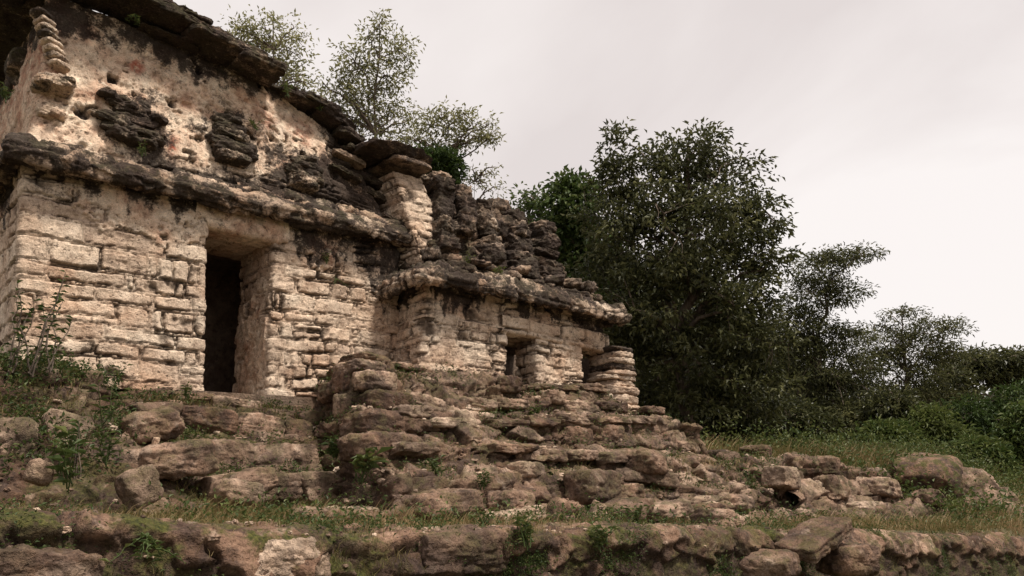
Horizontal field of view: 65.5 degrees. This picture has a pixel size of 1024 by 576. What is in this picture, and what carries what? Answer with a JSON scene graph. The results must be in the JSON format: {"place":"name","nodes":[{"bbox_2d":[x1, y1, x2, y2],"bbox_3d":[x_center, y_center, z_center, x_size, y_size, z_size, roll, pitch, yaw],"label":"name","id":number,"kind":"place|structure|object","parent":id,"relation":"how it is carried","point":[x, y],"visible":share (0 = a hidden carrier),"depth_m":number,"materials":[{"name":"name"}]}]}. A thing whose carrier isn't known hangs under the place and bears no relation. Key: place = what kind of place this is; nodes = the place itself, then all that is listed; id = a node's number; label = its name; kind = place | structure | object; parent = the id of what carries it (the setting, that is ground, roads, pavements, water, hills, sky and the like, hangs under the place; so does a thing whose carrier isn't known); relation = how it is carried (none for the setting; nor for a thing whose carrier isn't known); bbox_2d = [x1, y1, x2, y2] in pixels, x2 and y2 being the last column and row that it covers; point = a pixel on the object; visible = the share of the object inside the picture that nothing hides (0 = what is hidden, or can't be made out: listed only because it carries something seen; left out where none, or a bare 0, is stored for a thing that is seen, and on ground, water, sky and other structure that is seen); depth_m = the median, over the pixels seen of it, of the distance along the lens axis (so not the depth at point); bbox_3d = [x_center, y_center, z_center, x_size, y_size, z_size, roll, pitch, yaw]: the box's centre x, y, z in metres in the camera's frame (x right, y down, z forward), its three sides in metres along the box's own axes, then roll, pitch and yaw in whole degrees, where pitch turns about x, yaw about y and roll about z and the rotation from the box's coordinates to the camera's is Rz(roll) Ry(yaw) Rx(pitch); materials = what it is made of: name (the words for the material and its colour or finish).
{"place":"outdoors","nodes":[
{"label":"outdoors","id":0,"kind":"place"},
{"bbox_2d":[41,465,1023,536],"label":"ground","id":1,"kind":"structure","parent":0,"point":[1010,533],"depth_m":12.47,"materials":[{"name":"green plant"}]},
{"bbox_2d":[0,352,212,517],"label":"rubble bank","id":2,"kind":"structure","parent":1,"relation":"on","point":[98,488],"depth_m":7.02,"materials":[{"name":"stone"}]},
{"bbox_2d":[0,416,38,455],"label":"boulder","id":3,"kind":"object","parent":2,"relation":"on","point":[24,429],"visible":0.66,"depth_m":6.53,"materials":[{"name":"stone"}]},
{"bbox_2d":[4,289,46,377],"bbox_3d":[-4.475,0.400,7.293,0.391,0.857,0.232,-14,-19,39],"label":"leafy plant","id":4,"kind":"object","parent":2,"relation":"on","point":[18,335],"visible":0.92,"depth_m":7.25,"materials":[{"name":"green plant"}]},
{"bbox_2d":[22,458,55,486],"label":"boulder","id":5,"kind":"object","parent":2,"relation":"on","point":[37,472],"visible":0.96,"depth_m":5.90,"materials":[{"name":"stone"}]},
{"bbox_2d":[10,270,70,376],"bbox_3d":[-4.360,0.320,7.371,0.343,0.998,0.541,-14,-19,39],"label":"leafy plant","id":6,"kind":"object","parent":2,"relation":"on","point":[39,345],"visible":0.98,"depth_m":7.35,"materials":[{"name":"green plant"}]},
{"bbox_2d":[34,295,73,371],"bbox_3d":[-4.373,0.397,7.492,0.327,0.802,0.347,-10,-17,28],"label":"leafy plant","id":7,"kind":"object","parent":2,"relation":"on","point":[56,338],"visible":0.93,"depth_m":7.47,"materials":[{"name":"green plant"}]},
{"bbox_2d":[45,426,89,491],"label":"leafy plant","id":8,"kind":"object","parent":2,"relation":"on","point":[67,453],"visible":1,"depth_m":5.96,"materials":[{"name":"green plant"}]},
{"bbox_2d":[41,408,95,443],"bbox_3d":[-4.005,1.312,7.138,0.287,0.455,0.434,-15,-19,40],"label":"boulder","id":9,"kind":"object","parent":2,"relation":"on","point":[57,413],"visible":0.39,"depth_m":7.08,"materials":[{"name":"stone"}]},
{"bbox_2d":[61,418,91,478],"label":"leafy plant","id":10,"kind":"object","parent":2,"relation":"on","point":[73,437],"visible":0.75,"depth_m":6.11,"materials":[{"name":"green plant"}]},
{"bbox_2d":[0,338,160,485],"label":"bank creepers","id":11,"kind":"object","parent":2,"relation":"on","point":[64,364],"visible":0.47,"depth_m":7.19,"materials":[{"name":"green plant"}]},
{"bbox_2d":[91,428,122,465],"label":"leafy plant","id":12,"kind":"object","parent":2,"relation":"on","point":[105,458],"visible":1,"depth_m":6.55,"materials":[{"name":"green plant"}]},
{"bbox_2d":[87,380,130,425],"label":"leafy plant","id":13,"kind":"object","parent":2,"relation":"on","point":[108,406],"visible":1,"depth_m":7.27,"materials":[{"name":"green plant"}]},
{"bbox_2d":[108,362,133,383],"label":"leafy plant","id":14,"kind":"object","parent":2,"relation":"on","point":[114,379],"visible":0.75,"depth_m":8.39,"materials":[{"name":"green plant"}]},
{"bbox_2d":[120,407,184,443],"bbox_3d":[-3.522,1.351,7.781,0.589,0.386,0.453,11,-19,-41],"label":"boulder","id":15,"kind":"object","parent":2,"relation":"on","point":[165,424],"visible":0.81,"depth_m":7.62,"materials":[{"name":"stone"}]},
{"bbox_2d":[139,438,219,480],"bbox_3d":[-3.201,1.637,7.584,0.774,0.406,0.443,11,-19,-41],"label":"boulder","id":16,"kind":"object","parent":2,"relation":"on","point":[177,460],"visible":0.87,"depth_m":7.44,"materials":[{"name":"stone"}]},
{"bbox_2d":[114,464,163,510],"bbox_3d":[-3.071,1.646,6.565,0.358,0.375,0.278,11,-19,-41],"label":"boulder","id":17,"kind":"object","parent":1,"relation":"on","point":[130,484],"visible":0.93,"depth_m":6.48,"materials":[{"name":"stone"}]},
{"bbox_2d":[115,385,330,512],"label":"stair weeds","id":18,"kind":"object","parent":1,"relation":"on","point":[153,392],"visible":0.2,"depth_m":8.89,"materials":[{"name":"green plant"}]},
{"bbox_2d":[120,391,332,514],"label":"grass","id":19,"kind":"structure","parent":1,"relation":"on","point":[195,403],"depth_m":9.23,"materials":[{"name":"green plant"}]},
{"bbox_2d":[113,387,344,514],"bbox_3d":[-3.395,1.783,8.657,3.255,1.573,2.264,11,-19,-41],"label":"stairway","id":20,"kind":"object","parent":1,"relation":"on","point":[222,420],"visible":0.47,"depth_m":8.85,"materials":[{"name":"stone"}]},
{"bbox_2d":[209,478,264,505],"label":"boulder","id":21,"kind":"object","parent":1,"relation":"on","point":[224,487],"visible":0.73,"depth_m":6.77,"materials":[{"name":"stone"}]},
{"bbox_2d":[221,466,278,491],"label":"boulder","id":22,"kind":"object","parent":1,"relation":"on","point":[267,478],"visible":0.52,"depth_m":7.66,"materials":[{"name":"stone"}]},
{"bbox_2d":[218,4,328,96],"bbox_3d":[-4.311,-0.605,14.022,2.037,9.567,1.531,11,-19,-41],"label":"tree","id":23,"kind":"object","parent":1,"relation":"on","point":[269,46],"visible":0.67,"depth_m":14.88,"materials":[{"name":"green plant"}]},
{"bbox_2d":[0,492,549,526],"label":"stair foot grass","id":24,"kind":"structure","parent":1,"relation":"on","point":[232,509],"depth_m":6.38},
{"bbox_2d":[308,8,425,144],"bbox_3d":[-2.716,-0.630,15.107,2.321,10.200,2.075,11,-19,-41],"label":"tree","id":25,"kind":"object","parent":1,"relation":"on","point":[352,99],"visible":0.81,"depth_m":15.86,"materials":[{"name":"green plant"}]},
{"bbox_2d":[414,141,473,184],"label":"bush","id":26,"kind":"object","parent":1,"relation":"on","point":[450,161],"visible":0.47,"depth_m":14.02,"materials":[{"name":"green plant"}]},
{"bbox_2d":[388,94,505,158],"bbox_3d":[-1.132,0.283,14.605,2.286,8.104,1.243,-5,-15,11],"label":"tree","id":27,"kind":"object","parent":1,"relation":"on","point":[464,129],"visible":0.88,"depth_m":15.39,"materials":[{"name":"green plant"}]},
{"bbox_2d":[460,159,507,198],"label":"tree","id":28,"kind":"object","parent":1,"relation":"on","point":[480,180],"visible":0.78,"depth_m":15.47,"materials":[{"name":"green plant"}]},
{"bbox_2d":[0,506,1023,575],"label":"terrace wall","id":29,"kind":"structure","parent":1,"relation":"on","point":[242,546],"depth_m":5.31,"materials":[{"name":"stone"}]},
{"bbox_2d":[0,544,104,575],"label":"boulder","id":30,"kind":"object","parent":29,"relation":"on","point":[23,560],"visible":1,"depth_m":3.47,"materials":[{"name":"stone"}]},
{"bbox_2d":[99,532,185,563],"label":"leafy plant","id":31,"kind":"object","parent":29,"relation":"attached to","point":[150,539],"visible":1,"depth_m":3.75,"materials":[{"name":"green plant"}]},
{"bbox_2d":[255,536,330,575],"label":"boulder","id":32,"kind":"object","parent":29,"relation":"on","point":[296,551],"visible":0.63,"depth_m":4.25,"materials":[{"name":"stone"}]},
{"bbox_2d":[417,524,509,575],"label":"boulder","id":33,"kind":"object","parent":29,"relation":"on","point":[480,550],"visible":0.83,"depth_m":5.03,"materials":[{"name":"stone"}]},
{"bbox_2d":[467,507,498,525],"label":"leafy plant","id":34,"kind":"object","parent":29,"relation":"on","point":[487,516],"visible":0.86,"depth_m":5.72,"materials":[{"name":"green plant"}]},
{"bbox_2d":[0,364,973,573],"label":"stone chips","id":35,"kind":"object","parent":29,"relation":"on","point":[68,529],"visible":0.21,"depth_m":8.80,"materials":[{"name":"stone"}]},
{"bbox_2d":[0,493,1017,575],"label":"grass","id":36,"kind":"structure","parent":29,"relation":"on","point":[337,550],"depth_m":4.70,"materials":[{"name":"green plant"}]},
{"bbox_2d":[0,493,1018,575],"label":"bottom wall creepers","id":37,"kind":"object","parent":29,"relation":"on","point":[530,559],"visible":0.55,"depth_m":5.43,"materials":[{"name":"green plant"}]},
{"bbox_2d":[510,510,536,549],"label":"leafy plant","id":38,"kind":"object","parent":29,"relation":"attached to","point":[526,529],"visible":1,"depth_m":5.33,"materials":[{"name":"green plant"}]},
{"bbox_2d":[587,520,618,552],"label":"leafy plant","id":39,"kind":"object","parent":29,"relation":"attached to","point":[601,535],"visible":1,"depth_m":5.76,"materials":[{"name":"green plant"}]},
{"bbox_2d":[483,505,545,524],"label":"boulder","id":40,"kind":"object","parent":1,"relation":"on","point":[529,508],"visible":0.31,"depth_m":7.51,"materials":[{"name":"stone"}]},
{"bbox_2d":[505,181,560,262],"bbox_3d":[1.006,0.850,22.464,2.357,8.047,2.018,11,-19,-41],"label":"tree","id":41,"kind":"object","parent":1,"relation":"on","point":[527,206],"visible":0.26,"depth_m":22.93,"materials":[{"name":"green plant"}]},
{"bbox_2d":[296,351,780,514],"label":"stone platform","id":42,"kind":"structure","parent":1,"relation":"on","point":[376,383],"depth_m":9.81,"materials":[{"name":"stone"}]},
{"bbox_2d":[0,0,427,409],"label":"temple","id":43,"kind":"structure","parent":42,"relation":"on","point":[202,235],"depth_m":10.11,"materials":[{"name":"stone"}]},
{"bbox_2d":[0,81,15,102],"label":"leafy plant","id":44,"kind":"object","parent":43,"relation":"on","point":[3,93],"visible":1,"depth_m":9.09,"materials":[{"name":"green plant"}]},
{"bbox_2d":[321,435,338,459],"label":"leafy plant","id":45,"kind":"object","parent":42,"relation":"on","point":[332,450],"visible":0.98,"depth_m":8.55,"materials":[{"name":"green plant"}]},
{"bbox_2d":[350,446,396,483],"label":"leafy plant","id":46,"kind":"object","parent":42,"relation":"on","point":[362,463],"visible":1,"depth_m":7.84,"materials":[{"name":"green plant"}]},
{"bbox_2d":[425,455,447,476],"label":"leafy plant","id":47,"kind":"object","parent":42,"relation":"on","point":[435,465],"visible":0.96,"depth_m":8.22,"materials":[{"name":"green plant"}]},
{"bbox_2d":[475,468,494,489],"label":"leafy plant","id":48,"kind":"object","parent":42,"relation":"on","point":[483,481],"visible":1,"depth_m":8.31,"materials":[{"name":"green plant"}]},
{"bbox_2d":[350,138,639,407],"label":"temple","id":49,"kind":"structure","parent":42,"relation":"on","point":[533,315],"depth_m":12.31,"materials":[{"name":"stone"}]},
{"bbox_2d":[316,367,774,509],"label":"platform grass","id":50,"kind":"structure","parent":1,"relation":"on","point":[518,440],"depth_m":10.21,"materials":[{"name":"green plant"}]},
{"bbox_2d":[312,354,791,511],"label":"platform weeds","id":51,"kind":"object","parent":1,"relation":"on","point":[420,463],"visible":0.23,"depth_m":10.32,"materials":[{"name":"green plant"}]},
{"bbox_2d":[283,497,827,524],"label":"terrace wall","id":52,"kind":"structure","parent":1,"relation":"on","point":[710,504],"depth_m":8.23,"materials":[{"name":"stone"}]},
{"bbox_2d":[401,487,483,521],"bbox_3d":[-0.646,2.036,7.464,0.833,0.321,0.524,11,-19,-41],"label":"boulder","id":53,"kind":"object","parent":52,"relation":"on","point":[470,497],"visible":0.62,"depth_m":7.27,"materials":[{"name":"stone"}]},
{"bbox_2d":[486,489,534,510],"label":"boulder","id":54,"kind":"object","parent":52,"relation":"on","point":[513,496],"visible":0.59,"depth_m":7.71,"materials":[{"name":"stone"}]},
{"bbox_2d":[563,468,621,506],"bbox_3d":[0.982,2.354,9.380,0.480,0.447,0.815,-13,-18,37],"label":"boulder","id":55,"kind":"object","parent":52,"relation":"on","point":[594,484],"visible":0.84,"depth_m":9.13,"materials":[{"name":"stone"}]},
{"bbox_2d":[717,493,754,513],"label":"boulder","id":56,"kind":"object","parent":52,"relation":"on","point":[736,500],"visible":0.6,"depth_m":10.57,"materials":[{"name":"stone"}]},
{"bbox_2d":[100,458,1023,534],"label":"shelf weeds","id":57,"kind":"object","parent":1,"relation":"on","point":[282,508],"visible":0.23,"depth_m":6.83,"materials":[{"name":"green plant"}]},
{"bbox_2d":[526,164,637,358],"bbox_3d":[2.025,0.637,21.687,3.278,8.056,3.033,11,-19,-41],"label":"tree","id":58,"kind":"object","parent":1,"relation":"on","point":[569,186],"visible":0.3,"depth_m":21.59,"materials":[{"name":"green plant"}]},
{"bbox_2d":[603,497,654,521],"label":"boulder","id":59,"kind":"object","parent":1,"relation":"on","point":[623,501],"visible":0.48,"depth_m":8.60,"materials":[{"name":"stone"}]},
{"bbox_2d":[624,502,649,522],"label":"leafy plant","id":60,"kind":"object","parent":1,"relation":"on","point":[637,512],"visible":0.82,"depth_m":7.43,"materials":[{"name":"green plant"}]},
{"bbox_2d":[647,498,693,521],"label":"boulder","id":61,"kind":"object","parent":1,"relation":"on","point":[682,505],"visible":0.67,"depth_m":8.98,"materials":[{"name":"stone"}]},
{"bbox_2d":[561,116,813,439],"bbox_3d":[4.084,0.008,18.987,5.685,8.095,5.486,11,-19,-41],"label":"tree","id":62,"kind":"object","parent":1,"relation":"on","point":[680,267],"visible":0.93,"depth_m":18.39,"materials":[{"name":"green plant"}]},
{"bbox_2d":[689,507,744,527],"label":"boulder","id":63,"kind":"object","parent":1,"relation":"on","point":[701,512],"visible":0.43,"depth_m":8.40,"materials":[{"name":"stone"}]},
{"bbox_2d":[548,451,892,511],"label":"terrace wall","id":64,"kind":"structure","parent":1,"relation":"on","point":[787,459],"depth_m":12.47,"materials":[{"name":"stone"}]},
{"bbox_2d":[623,448,668,474],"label":"boulder","id":65,"kind":"object","parent":64,"relation":"on","point":[648,461],"visible":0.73,"depth_m":10.44,"materials":[{"name":"stone"}]},
{"bbox_2d":[543,447,866,509],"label":"wall weeds","id":66,"kind":"object","parent":64,"relation":"on","point":[756,456],"depth_m":12.71,"materials":[{"name":"green plant"}]},
{"bbox_2d":[564,452,864,506],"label":"wall grass","id":67,"kind":"structure","parent":64,"relation":"on","point":[709,463],"depth_m":12.04,"materials":[{"name":"green plant"}]},
{"bbox_2d":[741,463,761,489],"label":"leafy plant","id":68,"kind":"object","parent":64,"relation":"attached to","point":[752,478],"visible":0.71,"depth_m":11.95,"materials":[{"name":"green plant"}]},
{"bbox_2d":[811,455,842,471],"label":"boulder","id":69,"kind":"object","parent":64,"relation":"on","point":[828,463],"visible":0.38,"depth_m":14.19,"materials":[{"name":"stone"}]},
{"bbox_2d":[671,391,787,448],"bbox_3d":[5.295,3.416,19.999,3.111,1.804,2.180,-5,-15,13],"label":"bush","id":70,"kind":"object","parent":1,"relation":"on","point":[778,422],"visible":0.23,"depth_m":19.52,"materials":[{"name":"green plant"}]},
{"bbox_2d":[605,451,903,511],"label":"terrace wall","id":71,"kind":"structure","parent":1,"relation":"on","point":[810,493],"depth_m":12.72,"materials":[{"name":"stone"}]},
{"bbox_2d":[761,466,800,491],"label":"boulder","id":72,"kind":"object","parent":71,"relation":"on","point":[779,478],"visible":0.96,"depth_m":12.32,"materials":[{"name":"stone"}]},
{"bbox_2d":[813,474,850,500],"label":"boulder","id":73,"kind":"object","parent":71,"relation":"on","point":[837,486],"visible":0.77,"depth_m":12.98,"materials":[{"name":"stone"}]},
{"bbox_2d":[855,476,902,498],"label":"boulder","id":74,"kind":"object","parent":71,"relation":"on","point":[886,487],"visible":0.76,"depth_m":14.13,"materials":[{"name":"stone"}]},
{"bbox_2d":[739,444,771,456],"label":"boulder","id":75,"kind":"object","parent":1,"relation":"on","point":[757,447],"visible":0.53,"depth_m":14.53,"materials":[{"name":"stone"}]},
{"bbox_2d":[739,548,801,575],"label":"boulder","id":76,"kind":"object","parent":1,"relation":"on","point":[772,562],"visible":1,"depth_m":6.48,"materials":[{"name":"stone"}]},
{"bbox_2d":[747,391,854,448],"bbox_3d":[7.344,3.625,20.959,3.199,1.904,2.375,-4,-15,8],"label":"bush","id":77,"kind":"object","parent":1,"relation":"on","point":[808,414],"visible":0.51,"depth_m":20.56,"materials":[{"name":"green plant"}]},
{"bbox_2d":[667,413,935,453],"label":"clearing weeds","id":78,"kind":"object","parent":1,"relation":"on","point":[735,437],"visible":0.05,"depth_m":17.00,"materials":[{"name":"green plant"}]},
{"bbox_2d":[583,246,1023,465],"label":"woodland","id":79,"kind":"object","parent":1,"relation":"on","point":[680,302],"depth_m":34.61,"materials":[{"name":"green plant"}]},
{"bbox_2d":[746,240,906,422],"bbox_3d":[9.600,1.990,25.080,5.222,6.732,3.913,-1,-15,-5],"label":"tree","id":80,"kind":"object","parent":1,"relation":"on","point":[819,385],"visible":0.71,"depth_m":24.65,"materials":[{"name":"green plant"}]},
{"bbox_2d":[704,433,962,466],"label":"clearing grass","id":81,"kind":"structure","parent":1,"relation":"on","point":[729,448],"depth_m":16.41,"materials":[{"name":"green plant"}]},
{"bbox_2d":[815,542,880,575],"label":"boulder","id":82,"kind":"object","parent":1,"relation":"on","point":[852,559],"visible":0.85,"depth_m":7.32,"materials":[{"name":"stone"}]},
{"bbox_2d":[774,516,853,563],"bbox_3d":[2.808,2.325,7.386,0.883,0.377,0.446,11,-19,-41],"label":"stone slab","id":83,"kind":"object","parent":82,"relation":"on","point":[813,540],"depth_m":7.25,"materials":[{"name":"stone"}]},
{"bbox_2d":[824,394,878,443],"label":"bush","id":84,"kind":"object","parent":1,"relation":"on","point":[847,413],"visible":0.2,"depth_m":23.65,"materials":[{"name":"green plant"}]},
{"bbox_2d":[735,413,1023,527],"bbox_3d":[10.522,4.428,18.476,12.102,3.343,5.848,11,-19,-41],"label":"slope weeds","id":85,"kind":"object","parent":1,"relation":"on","point":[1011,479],"visible":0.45,"depth_m":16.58,"materials":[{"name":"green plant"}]},
{"bbox_2d":[811,497,957,524],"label":"terrace wall","id":86,"kind":"structure","parent":1,"relation":"on","point":[918,506],"depth_m":13.14,"materials":[{"name":"stone"}]},
{"bbox_2d":[846,501,879,508],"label":"boulder","id":87,"kind":"object","parent":86,"relation":"on","point":[865,504],"visible":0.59,"depth_m":12.72,"materials":[{"name":"stone"}]},
{"bbox_2d":[911,488,944,506],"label":"boulder","id":88,"kind":"object","parent":86,"relation":"on","point":[926,497],"visible":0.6,"depth_m":14.35,"materials":[{"name":"stone"}]},
{"bbox_2d":[750,500,1023,536],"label":"dry grass","id":89,"kind":"structure","parent":1,"relation":"on","point":[1010,526],"depth_m":11.41,"materials":[{"name":"plant"}]},
{"bbox_2d":[852,415,926,449],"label":"bush","id":90,"kind":"object","parent":1,"relation":"on","point":[880,425],"visible":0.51,"depth_m":21.21,"materials":[{"name":"green plant"}]},
{"bbox_2d":[851,380,931,428],"bbox_3d":[11.107,3.854,22.958,2.506,2.454,1.878,-1,-15,-4],"label":"bush","id":91,"kind":"object","parent":1,"relation":"on","point":[892,403],"visible":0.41,"depth_m":22.81,"materials":[{"name":"green plant"}]},
{"bbox_2d":[833,303,978,409],"bbox_3d":[13.315,3.295,27.003,5.010,5.398,2.982,-2,-15,-1],"label":"tree","id":92,"kind":"object","parent":1,"relation":"on","point":[900,349],"visible":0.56,"depth_m":26.73,"materials":[{"name":"green plant"}]},
{"bbox_2d":[889,452,963,508],"bbox_3d":[8.508,4.072,16.404,1.507,1.435,2.252,-10,-17,28],"label":"boulder","id":93,"kind":"object","parent":1,"relation":"on","point":[939,466],"visible":0.43,"depth_m":15.62,"materials":[{"name":"stone"}]},
{"bbox_2d":[899,400,983,451],"bbox_3d":[11.802,4.026,21.954,2.483,1.880,1.715,1,-15,-12],"label":"bush","id":94,"kind":"object","parent":1,"relation":"on","point":[928,418],"visible":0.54,"depth_m":21.70,"materials":[{"name":"green plant"}]},
{"bbox_2d":[911,362,996,419],"bbox_3d":[15.784,4.540,28.824,3.834,4.123,2.504,-2,-15,-1],"label":"bush","id":95,"kind":"object","parent":1,"relation":"on","point":[964,385],"visible":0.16,"depth_m":28.55,"materials":[{"name":"green plant"}]},
{"bbox_2d":[926,340,1023,407],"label":"tree","id":96,"kind":"object","parent":1,"relation":"on","point":[996,368],"visible":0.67,"depth_m":29.41,"materials":[{"name":"green plant"}]},
{"bbox_2d":[962,467,998,512],"bbox_3d":[9.129,4.183,15.896,1.091,1.200,1.169,-7,-16,20],"label":"boulder","id":97,"kind":"object","parent":1,"relation":"on","point":[982,475],"visible":0.2,"depth_m":15.57,"materials":[{"name":"stone"}]},
{"bbox_2d":[938,377,1023,436],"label":"bush","id":98,"kind":"object","parent":1,"relation":"on","point":[981,416],"visible":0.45,"depth_m":23.80,"materials":[{"name":"green plant"}]},
{"bbox_2d":[940,431,1023,479],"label":"bush","id":99,"kind":"object","parent":1,"relation":"on","point":[983,444],"visible":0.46,"depth_m":20.16,"materials":[{"name":"green plant"}]},
{"bbox_2d":[987,397,1023,465],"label":"bush","id":100,"kind":"object","parent":1,"relation":"on","point":[1011,429],"visible":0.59,"depth_m":20.91,"materials":[{"name":"green plant"}]},
{"bbox_2d":[992,486,1023,515],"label":"boulder","id":101,"kind":"object","parent":1,"relation":"on","point":[1014,499],"visible":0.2,"depth_m":15.22,"materials":[{"name":"stone"}]},
{"bbox_2d":[93,0,1023,397],"label":"sky","id":102,"kind":"structure","parent":0,"point":[895,125],"materials":[{"name":"white"}]},
{"bbox_2d":[759,439,1023,526],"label":"slope grass","id":103,"kind":"structure","parent":0,"point":[867,464],"depth_m":16.45,"materials":[{"name":"green plant"}]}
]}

